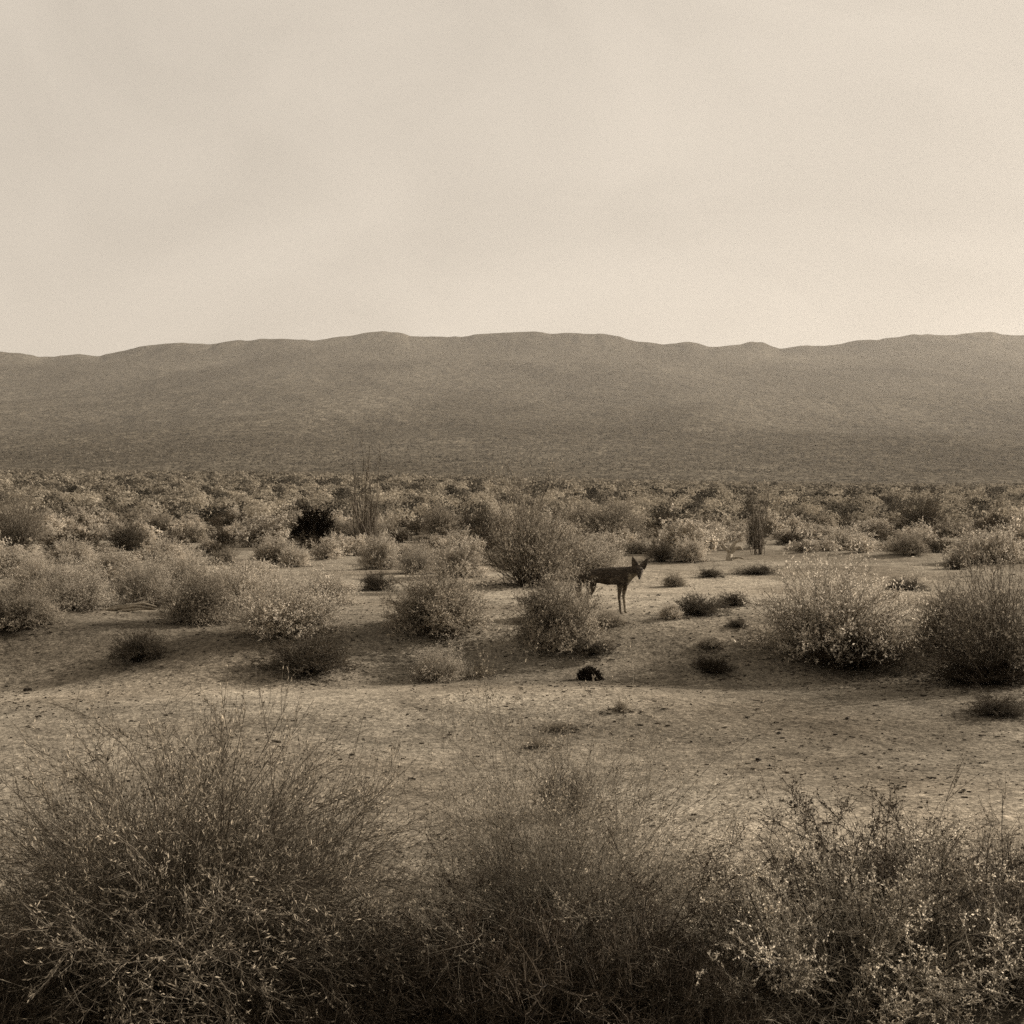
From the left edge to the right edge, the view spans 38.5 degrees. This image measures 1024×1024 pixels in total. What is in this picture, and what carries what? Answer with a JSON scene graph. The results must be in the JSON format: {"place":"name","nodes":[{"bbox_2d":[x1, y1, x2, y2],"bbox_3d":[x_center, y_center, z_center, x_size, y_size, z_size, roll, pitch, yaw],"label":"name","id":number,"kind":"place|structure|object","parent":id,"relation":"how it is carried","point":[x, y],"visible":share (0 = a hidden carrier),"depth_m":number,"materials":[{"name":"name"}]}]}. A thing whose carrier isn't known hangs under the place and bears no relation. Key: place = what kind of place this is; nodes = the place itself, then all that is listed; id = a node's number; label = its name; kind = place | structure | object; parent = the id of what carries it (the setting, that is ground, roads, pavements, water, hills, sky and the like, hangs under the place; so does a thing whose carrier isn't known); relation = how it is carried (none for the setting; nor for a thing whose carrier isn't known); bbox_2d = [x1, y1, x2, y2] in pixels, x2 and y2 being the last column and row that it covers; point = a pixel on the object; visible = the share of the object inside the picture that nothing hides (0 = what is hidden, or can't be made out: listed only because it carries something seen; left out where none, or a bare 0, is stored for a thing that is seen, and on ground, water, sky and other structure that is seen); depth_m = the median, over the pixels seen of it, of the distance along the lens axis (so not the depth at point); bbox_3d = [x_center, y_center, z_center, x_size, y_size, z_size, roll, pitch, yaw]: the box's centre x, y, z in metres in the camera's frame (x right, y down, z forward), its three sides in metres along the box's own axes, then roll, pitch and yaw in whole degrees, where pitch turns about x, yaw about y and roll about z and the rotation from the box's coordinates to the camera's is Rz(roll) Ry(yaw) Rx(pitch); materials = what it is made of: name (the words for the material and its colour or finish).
{"place":"outdoors","nodes":[
{"label":"outdoors","id":0,"kind":"place"},
{"bbox_2d":[0,475,1023,1023],"bbox_3d":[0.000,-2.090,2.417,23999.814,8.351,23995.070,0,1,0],"label":"ground","id":1,"kind":"structure","parent":0,"point":[44,661],"depth_m":11.95,"materials":[{"name":"beige sand"}]},
{"bbox_2d":[0,537,52,578],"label":"desert shrub","id":2,"kind":"object","parent":1,"relation":"on","point":[4,563],"visible":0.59,"depth_m":22.95,"materials":[{"name":"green plant"}]},
{"bbox_2d":[0,467,56,549],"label":"twiggy shrub","id":3,"kind":"object","parent":1,"relation":"on","point":[13,532],"visible":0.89,"depth_m":32.28,"materials":[{"name":"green plant"}]},
{"bbox_2d":[0,573,71,631],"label":"desert shrub","id":4,"kind":"object","parent":1,"relation":"on","point":[35,612],"visible":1,"depth_m":15.23,"materials":[{"name":"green plant"}]},
{"bbox_2d":[0,546,101,593],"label":"desert shrub","id":5,"kind":"object","parent":1,"relation":"on","point":[34,568],"visible":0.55,"depth_m":20.55,"materials":[{"name":"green plant"}]},
{"bbox_2d":[41,536,99,564],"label":"desert shrub","id":6,"kind":"object","parent":1,"relation":"on","point":[66,548],"visible":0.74,"depth_m":27.43,"materials":[{"name":"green plant"}]},
{"bbox_2d":[38,519,113,557],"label":"brush shrub","id":7,"kind":"object","parent":1,"relation":"on","point":[81,535],"visible":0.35,"depth_m":29.98,"materials":[{"name":"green plant"}]},
{"bbox_2d":[31,546,122,611],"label":"desert shrub","id":8,"kind":"object","parent":1,"relation":"on","point":[76,590],"visible":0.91,"depth_m":16.82,"materials":[{"name":"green plant"}]},
{"bbox_2d":[59,502,109,530],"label":"brush shrub","id":9,"kind":"object","parent":1,"relation":"on","point":[94,521],"visible":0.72,"depth_m":43.46,"materials":[{"name":"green plant"}]},
{"bbox_2d":[0,865,196,1023],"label":"dark shrub","id":10,"kind":"object","parent":1,"relation":"on","point":[25,1010],"visible":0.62,"depth_m":4.99,"materials":[{"name":"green plant"}]},
{"bbox_2d":[77,545,151,582],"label":"desert shrub","id":11,"kind":"object","parent":1,"relation":"on","point":[111,565],"visible":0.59,"depth_m":22.13,"materials":[{"name":"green plant"}]},
{"bbox_2d":[98,515,152,550],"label":"desert shrub","id":12,"kind":"object","parent":1,"relation":"on","point":[127,538],"visible":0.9,"depth_m":33.12,"materials":[{"name":"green plant"}]},
{"bbox_2d":[102,601,156,611],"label":"dead branch","id":13,"kind":"object","parent":1,"relation":"on","point":[132,606],"visible":0.97,"depth_m":16.96,"materials":[{"name":"brown wood"}]},
{"bbox_2d":[114,508,150,525],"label":"brush shrub","id":14,"kind":"object","parent":1,"relation":"on","point":[127,517],"visible":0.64,"depth_m":45.29,"materials":[{"name":"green plant"}]},
{"bbox_2d":[106,621,173,662],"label":"desert shrub","id":15,"kind":"object","parent":1,"relation":"on","point":[136,648],"visible":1,"depth_m":14.17,"materials":[{"name":"brown plant"}]},
{"bbox_2d":[98,545,192,608],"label":"desert shrub","id":16,"kind":"object","parent":1,"relation":"on","point":[147,588],"visible":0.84,"depth_m":17.52,"materials":[{"name":"brown plant"}]},
{"bbox_2d":[145,534,196,559],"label":"desert shrub","id":17,"kind":"object","parent":1,"relation":"on","point":[163,543],"visible":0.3,"depth_m":29.37,"materials":[{"name":"beige plant"}]},
{"bbox_2d":[154,519,197,549],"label":"brush shrub","id":18,"kind":"object","parent":1,"relation":"on","point":[176,535],"visible":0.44,"depth_m":32.25,"materials":[{"name":"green plant"}]},
{"bbox_2d":[130,544,227,586],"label":"desert shrub","id":19,"kind":"object","parent":1,"relation":"on","point":[176,567],"visible":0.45,"depth_m":21.25,"materials":[{"name":"beige plant"}]},
{"bbox_2d":[177,515,215,542],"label":"brush shrub","id":20,"kind":"object","parent":1,"relation":"on","point":[199,534],"visible":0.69,"depth_m":36.32,"materials":[{"name":"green plant"}]},
{"bbox_2d":[151,557,244,627],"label":"desert shrub","id":21,"kind":"object","parent":1,"relation":"on","point":[200,606],"visible":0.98,"depth_m":15.95,"materials":[{"name":"brown plant"}]},
{"bbox_2d":[203,517,239,546],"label":"brush shrub","id":22,"kind":"object","parent":1,"relation":"on","point":[221,537],"visible":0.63,"depth_m":33.63,"materials":[{"name":"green plant"}]},
{"bbox_2d":[205,543,242,564],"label":"desert shrub","id":23,"kind":"object","parent":1,"relation":"on","point":[226,556],"visible":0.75,"depth_m":28.05,"materials":[{"name":"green plant"}]},
{"bbox_2d":[206,503,252,529],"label":"brush shrub","id":24,"kind":"object","parent":1,"relation":"on","point":[225,521],"visible":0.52,"depth_m":42.85,"materials":[{"name":"brown plant"}]},
{"bbox_2d":[202,552,275,612],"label":"desert shrub","id":25,"kind":"object","parent":1,"relation":"on","point":[240,582],"visible":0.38,"depth_m":17.11,"materials":[{"name":"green plant"}]},
{"bbox_2d":[0,656,482,1023],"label":"twiggy shrub","id":26,"kind":"object","parent":1,"relation":"on","point":[169,898],"visible":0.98,"depth_m":5.31,"materials":[{"name":"brown plant"}]},
{"bbox_2d":[203,554,286,590],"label":"desert shrub","id":27,"kind":"object","parent":1,"relation":"on","point":[250,563],"visible":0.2,"depth_m":20.00,"materials":[{"name":"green plant"}]},
{"bbox_2d":[229,501,296,546],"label":"brush shrub","id":28,"kind":"object","parent":1,"relation":"on","point":[254,531],"visible":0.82,"depth_m":33.34,"materials":[{"name":"beige plant"}]},
{"bbox_2d":[248,530,299,558],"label":"desert shrub","id":29,"kind":"object","parent":1,"relation":"on","point":[269,546],"visible":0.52,"depth_m":29.62,"materials":[{"name":"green plant"}]},
{"bbox_2d":[208,554,370,640],"bbox_3d":[-2.283,0.862,15.001,1.679,0.866,1.575,0,1,4],"label":"desert shrub","id":30,"kind":"object","parent":1,"relation":"on","point":[275,614],"visible":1,"depth_m":14.87,"materials":[{"name":"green plant"}]},
{"bbox_2d":[274,540,314,567],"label":"desert shrub","id":31,"kind":"object","parent":1,"relation":"on","point":[303,557],"visible":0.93,"depth_m":27.30,"materials":[{"name":"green plant"}]},
{"bbox_2d":[247,617,366,677],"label":"desert shrub","id":32,"kind":"object","parent":1,"relation":"on","point":[305,659],"visible":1,"depth_m":13.95,"materials":[{"name":"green plant"}]},
{"bbox_2d":[175,884,440,1023],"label":"dark shrub","id":33,"kind":"object","parent":1,"relation":"on","point":[323,1009],"visible":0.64,"depth_m":5.14,"materials":[{"name":"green plant"}]},
{"bbox_2d":[289,502,338,544],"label":"evergreen bush","id":34,"kind":"object","parent":1,"relation":"on","point":[317,525],"visible":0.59,"depth_m":35.08,"materials":[{"name":"black plant"}]},
{"bbox_2d":[306,533,349,559],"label":"brush shrub","id":35,"kind":"object","parent":1,"relation":"on","point":[327,550],"visible":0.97,"depth_m":29.35,"materials":[{"name":"beige plant"}]},
{"bbox_2d":[291,560,366,605],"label":"desert shrub","id":36,"kind":"object","parent":1,"relation":"on","point":[330,587],"visible":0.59,"depth_m":17.87,"materials":[{"name":"beige plant"}]},
{"bbox_2d":[332,533,373,555],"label":"brush shrub","id":37,"kind":"object","parent":1,"relation":"on","point":[347,545],"visible":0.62,"depth_m":30.86,"materials":[{"name":"beige plant"}]},
{"bbox_2d":[334,493,390,543],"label":"twiggy shrub","id":38,"kind":"object","parent":1,"relation":"on","point":[377,529],"visible":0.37,"depth_m":34.28,"materials":[{"name":"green plant"}]},
{"bbox_2d":[349,439,381,543],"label":"twiggy shrub","id":39,"kind":"object","parent":1,"relation":"on","point":[361,527],"visible":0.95,"depth_m":33.30,"materials":[{"name":"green plant"}]},
{"bbox_2d":[350,526,403,569],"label":"desert shrub","id":40,"kind":"object","parent":1,"relation":"on","point":[375,557],"visible":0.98,"depth_m":25.85,"materials":[{"name":"beige plant"}]},
{"bbox_2d":[355,567,401,590],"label":"desert shrub","id":41,"kind":"object","parent":1,"relation":"on","point":[374,583],"visible":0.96,"depth_m":20.96,"materials":[{"name":"brown plant"}]},
{"bbox_2d":[210,813,587,1023],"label":"dark shrub","id":42,"kind":"object","parent":1,"relation":"on","point":[420,1013],"visible":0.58,"depth_m":5.16,"materials":[{"name":"brown plant"}]},
{"bbox_2d":[386,519,416,542],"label":"brush shrub","id":43,"kind":"object","parent":1,"relation":"on","point":[399,537],"visible":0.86,"depth_m":37.10,"materials":[{"name":"brown plant"}]},
{"bbox_2d":[391,532,440,573],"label":"desert shrub","id":44,"kind":"object","parent":1,"relation":"on","point":[417,559],"visible":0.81,"depth_m":23.60,"materials":[{"name":"brown plant"}]},
{"bbox_2d":[375,542,501,637],"bbox_3d":[-0.770,0.821,15.584,1.356,0.995,1.336,0,1,-12],"label":"desert shrub","id":45,"kind":"object","parent":1,"relation":"on","point":[435,606],"visible":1,"depth_m":15.39,"materials":[{"name":"beige plant"}]},
{"bbox_2d":[404,636,474,682],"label":"desert shrub","id":46,"kind":"object","parent":1,"relation":"on","point":[428,665],"visible":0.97,"depth_m":14.14,"materials":[{"name":"beige plant"}]},
{"bbox_2d":[415,496,464,537],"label":"desert shrub","id":47,"kind":"object","parent":1,"relation":"on","point":[438,518],"visible":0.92,"depth_m":38.76,"materials":[{"name":"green plant"}]},
{"bbox_2d":[428,529,493,577],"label":"desert shrub","id":48,"kind":"object","parent":1,"relation":"on","point":[468,558],"visible":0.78,"depth_m":22.79,"materials":[{"name":"beige plant"}]},
{"bbox_2d":[436,523,486,552],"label":"brush shrub","id":49,"kind":"object","parent":1,"relation":"on","point":[458,537],"visible":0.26,"depth_m":30.20,"materials":[{"name":"brown plant"}]},
{"bbox_2d":[451,492,499,537],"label":"desert shrub","id":50,"kind":"object","parent":1,"relation":"on","point":[477,521],"visible":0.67,"depth_m":37.81,"materials":[{"name":"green plant"}]},
{"bbox_2d":[0,412,1023,529],"bbox_3d":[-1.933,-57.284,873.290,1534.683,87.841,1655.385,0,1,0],"label":"brush","id":51,"kind":"object","parent":1,"relation":"on","point":[208,493],"visible":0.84,"depth_m":122.17,"materials":[{"name":"beige plant"}]},
{"bbox_2d":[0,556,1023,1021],"bbox_3d":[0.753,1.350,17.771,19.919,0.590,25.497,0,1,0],"label":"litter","id":52,"kind":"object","parent":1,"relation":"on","point":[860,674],"visible":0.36,"depth_m":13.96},
{"bbox_2d":[464,446,596,587],"bbox_3d":[0.295,0.108,21.502,2.072,2.142,2.200,1,1,30],"label":"twiggy shrub","id":53,"kind":"object","parent":1,"relation":"on","point":[531,548],"visible":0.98,"depth_m":21.40,"materials":[{"name":"beige plant"}]},
{"bbox_2d":[342,802,757,1023],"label":"dark shrub","id":54,"kind":"object","parent":1,"relation":"on","point":[534,996],"visible":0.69,"depth_m":5.08,"materials":[{"name":"brown plant"}]},
{"bbox_2d":[496,550,614,652],"bbox_3d":[0.493,0.919,15.267,1.204,1.050,1.303,-1,1,-37],"label":"desert shrub","id":55,"kind":"object","parent":1,"relation":"on","point":[555,613],"visible":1,"depth_m":15.12,"materials":[{"name":"beige plant"}]},
{"bbox_2d":[281,609,831,1023],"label":"twiggy shrub","id":56,"kind":"object","parent":1,"relation":"on","point":[562,862],"visible":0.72,"depth_m":5.68,"materials":[{"name":"plant"}]},
{"bbox_2d":[524,737,603,816],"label":"wiry shrub","id":57,"kind":"object","parent":1,"relation":"on","point":[565,788],"visible":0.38,"depth_m":8.37,"materials":[{"name":"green plant"}]},
{"bbox_2d":[576,665,603,680],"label":"desert shrub","id":58,"kind":"object","parent":1,"relation":"on","point":[587,673],"visible":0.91,"depth_m":14.09,"materials":[{"name":"black plant"}]},
{"bbox_2d":[562,637,622,654],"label":"desert shrub","id":59,"kind":"object","parent":1,"relation":"on","point":[590,649],"visible":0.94,"depth_m":14.99,"materials":[{"name":"brown plant"}]},
{"bbox_2d":[557,519,629,578],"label":"desert shrub","id":60,"kind":"object","parent":1,"relation":"on","point":[604,558],"visible":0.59,"depth_m":23.15,"materials":[{"name":"brown plant"}]},
{"bbox_2d":[589,610,631,625],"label":"desert shrub","id":61,"kind":"object","parent":1,"relation":"on","point":[616,620],"visible":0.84,"depth_m":15.78,"materials":[{"name":"grey plant"}]},
{"bbox_2d":[575,556,647,613],"bbox_3d":[1.126,0.826,16.586,0.821,0.657,0.268,0,1,12],"label":"coyote","id":62,"kind":"object","parent":1,"relation":"on","point":[621,578],"visible":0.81,"depth_m":16.52,"materials":[{"name":"fur"}]},
{"bbox_2d":[567,491,657,540],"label":"desert shrub","id":63,"kind":"object","parent":1,"relation":"on","point":[619,520],"visible":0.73,"depth_m":37.77,"materials":[{"name":"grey plant"}]},
{"bbox_2d":[618,535,655,553],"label":"brush shrub","id":64,"kind":"object","parent":1,"relation":"on","point":[640,547],"visible":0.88,"depth_m":31.00,"materials":[{"name":"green plant"}]},
{"bbox_2d":[642,537,675,561],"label":"desert shrub","id":65,"kind":"object","parent":1,"relation":"on","point":[662,554],"visible":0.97,"depth_m":28.73,"materials":[{"name":"brown plant"}]},
{"bbox_2d":[656,601,683,619],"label":"desert shrub","id":66,"kind":"object","parent":1,"relation":"on","point":[670,612],"visible":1,"depth_m":16.02,"materials":[{"name":"beige plant"}]},
{"bbox_2d":[655,503,718,553],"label":"brush shrub","id":67,"kind":"object","parent":1,"relation":"on","point":[691,526],"visible":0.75,"depth_m":30.80,"materials":[{"name":"beige plant"}]},
{"bbox_2d":[668,533,710,562],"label":"desert shrub","id":68,"kind":"object","parent":1,"relation":"on","point":[686,553],"visible":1,"depth_m":28.52,"materials":[{"name":"beige plant"}]},
{"bbox_2d":[533,878,873,1023],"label":"dark shrub","id":69,"kind":"object","parent":1,"relation":"on","point":[744,1008],"visible":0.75,"depth_m":5.03,"materials":[{"name":"brown plant"}]},
{"bbox_2d":[667,517,740,547],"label":"brush shrub","id":70,"kind":"object","parent":1,"relation":"on","point":[723,539],"visible":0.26,"depth_m":34.43,"materials":[{"name":"beige plant"}]},
{"bbox_2d":[673,587,736,615],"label":"desert shrub","id":71,"kind":"object","parent":1,"relation":"on","point":[697,607],"visible":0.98,"depth_m":16.32,"materials":[{"name":"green plant"}]},
{"bbox_2d":[685,646,743,673],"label":"desert shrub","id":72,"kind":"object","parent":1,"relation":"on","point":[712,667],"visible":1,"depth_m":14.28,"materials":[{"name":"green plant"}]},
{"bbox_2d":[716,586,751,606],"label":"desert shrub","id":73,"kind":"object","parent":1,"relation":"on","point":[732,600],"visible":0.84,"depth_m":17.13,"materials":[{"name":"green plant"}]},
{"bbox_2d":[728,564,777,574],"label":"desert shrub","id":74,"kind":"object","parent":1,"relation":"on","point":[762,570],"visible":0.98,"depth_m":23.78,"materials":[{"name":"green plant"}]},
{"bbox_2d":[743,495,768,548],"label":"desert shrub","id":75,"kind":"object","parent":1,"relation":"on","point":[751,541],"visible":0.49,"depth_m":34.25,"materials":[{"name":"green plant"}]},
{"bbox_2d":[745,471,770,554],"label":"twiggy shrub","id":76,"kind":"object","parent":1,"relation":"on","point":[759,543],"visible":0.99,"depth_m":31.93,"materials":[{"name":"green plant"}]},
{"bbox_2d":[607,755,985,1007],"bbox_3d":[1.157,1.452,5.951,1.423,0.801,1.444,1,1,30],"label":"dark shrub","id":77,"kind":"object","parent":1,"relation":"on","point":[782,880],"visible":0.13,"depth_m":5.97,"materials":[{"name":"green plant"}]},
{"bbox_2d":[799,504,840,529],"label":"brush shrub","id":78,"kind":"object","parent":1,"relation":"on","point":[831,522],"visible":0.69,"depth_m":46.91,"materials":[{"name":"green plant"}]},
{"bbox_2d":[627,777,1023,1023],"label":"leafy shrub","id":79,"kind":"object","parent":1,"relation":"on","point":[875,992],"visible":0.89,"depth_m":5.27,"materials":[{"name":"beige plant"}]},
{"bbox_2d":[725,518,946,667],"bbox_3d":[3.179,0.788,14.912,2.076,1.494,2.231,0,1,-22],"label":"desert shrub","id":80,"kind":"object","parent":1,"relation":"on","point":[831,610],"visible":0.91,"depth_m":14.61,"materials":[{"name":"beige plant"}]},
{"bbox_2d":[816,522,879,550],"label":"desert shrub","id":81,"kind":"object","parent":1,"relation":"on","point":[840,537],"visible":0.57,"depth_m":34.54,"materials":[{"name":"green plant"}]},
{"bbox_2d":[777,607,929,674],"bbox_3d":[3.399,1.259,14.602,1.512,0.618,1.425,1,1,34],"label":"desert shrub","id":82,"kind":"object","parent":1,"relation":"on","point":[841,664],"visible":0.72,"depth_m":14.43,"materials":[{"name":"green plant"}]},
{"bbox_2d":[845,518,890,535],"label":"brush shrub","id":83,"kind":"object","parent":1,"relation":"on","point":[872,526],"visible":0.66,"depth_m":42.19,"materials":[{"name":"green plant"}]},
{"bbox_2d":[758,748,1023,1005],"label":"dark shrub","id":84,"kind":"object","parent":1,"relation":"on","point":[877,826],"visible":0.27,"depth_m":6.01,"materials":[{"name":"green plant"}]},
{"bbox_2d":[883,575,931,590],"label":"desert shrub","id":85,"kind":"object","parent":1,"relation":"on","point":[906,583],"visible":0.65,"depth_m":20.55,"materials":[{"name":"grey plant"}]},
{"bbox_2d":[884,529,934,555],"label":"desert shrub","id":86,"kind":"object","parent":1,"relation":"on","point":[909,546],"visible":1,"depth_m":30.13,"materials":[{"name":"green plant"}]},
{"bbox_2d":[887,485,951,533],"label":"desert shrub","id":87,"kind":"object","parent":1,"relation":"on","point":[928,512],"visible":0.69,"depth_m":42.67,"materials":[{"name":"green plant"}]},
{"bbox_2d":[855,778,1023,1017],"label":"leafy shrub","id":88,"kind":"object","parent":1,"relation":"on","point":[986,902],"visible":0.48,"depth_m":5.46,"materials":[{"name":"brown plant"}]},
{"bbox_2d":[926,515,974,538],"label":"brush shrub","id":89,"kind":"object","parent":1,"relation":"on","point":[944,527],"visible":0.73,"depth_m":39.89,"materials":[{"name":"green plant"}]},
{"bbox_2d":[907,565,995,648],"bbox_3d":[4.545,0.968,15.049,1.026,0.880,0.948,0,1,21],"label":"desert shrub","id":90,"kind":"object","parent":1,"relation":"on","point":[932,621],"visible":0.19,"depth_m":14.99,"materials":[{"name":"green plant"}]},
{"bbox_2d":[905,497,1023,685],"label":"twiggy shrub","id":91,"kind":"object","parent":1,"relation":"on","point":[1007,638],"visible":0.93,"depth_m":13.94,"materials":[{"name":"brown plant"}]},
{"bbox_2d":[907,633,1023,690],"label":"desert shrub","id":92,"kind":"object","parent":1,"relation":"on","point":[951,672],"visible":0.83,"depth_m":13.83,"materials":[{"name":"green plant"}]},
{"bbox_2d":[933,521,1023,564],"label":"desert shrub","id":93,"kind":"object","parent":1,"relation":"on","point":[1018,552],"visible":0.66,"depth_m":28.09,"materials":[{"name":"grey plant"}]},
{"bbox_2d":[957,685,1023,718],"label":"desert shrub","id":94,"kind":"object","parent":1,"relation":"on","point":[991,706],"visible":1,"depth_m":12.18,"materials":[{"name":"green plant"}]},
{"bbox_2d":[980,500,1023,532],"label":"brush shrub","id":95,"kind":"object","parent":1,"relation":"on","point":[993,523],"visible":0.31,"depth_m":40.74,"materials":[{"name":"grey plant"}]},
{"bbox_2d":[995,501,1023,549],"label":"brush shrub","id":96,"kind":"object","parent":1,"relation":"on","point":[1016,526],"visible":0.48,"depth_m":32.04,"materials":[{"name":"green plant"}]},
{"bbox_2d":[0,331,1023,484],"bbox_3d":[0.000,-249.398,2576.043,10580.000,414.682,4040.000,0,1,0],"label":"hills","id":97,"kind":"structure","parent":0,"point":[955,384],"depth_m":2175.58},
{"bbox_2d":[0,0,1023,356],"label":"sky","id":98,"kind":"structure","parent":0,"point":[780,174],"materials":[{"name":"beige"}]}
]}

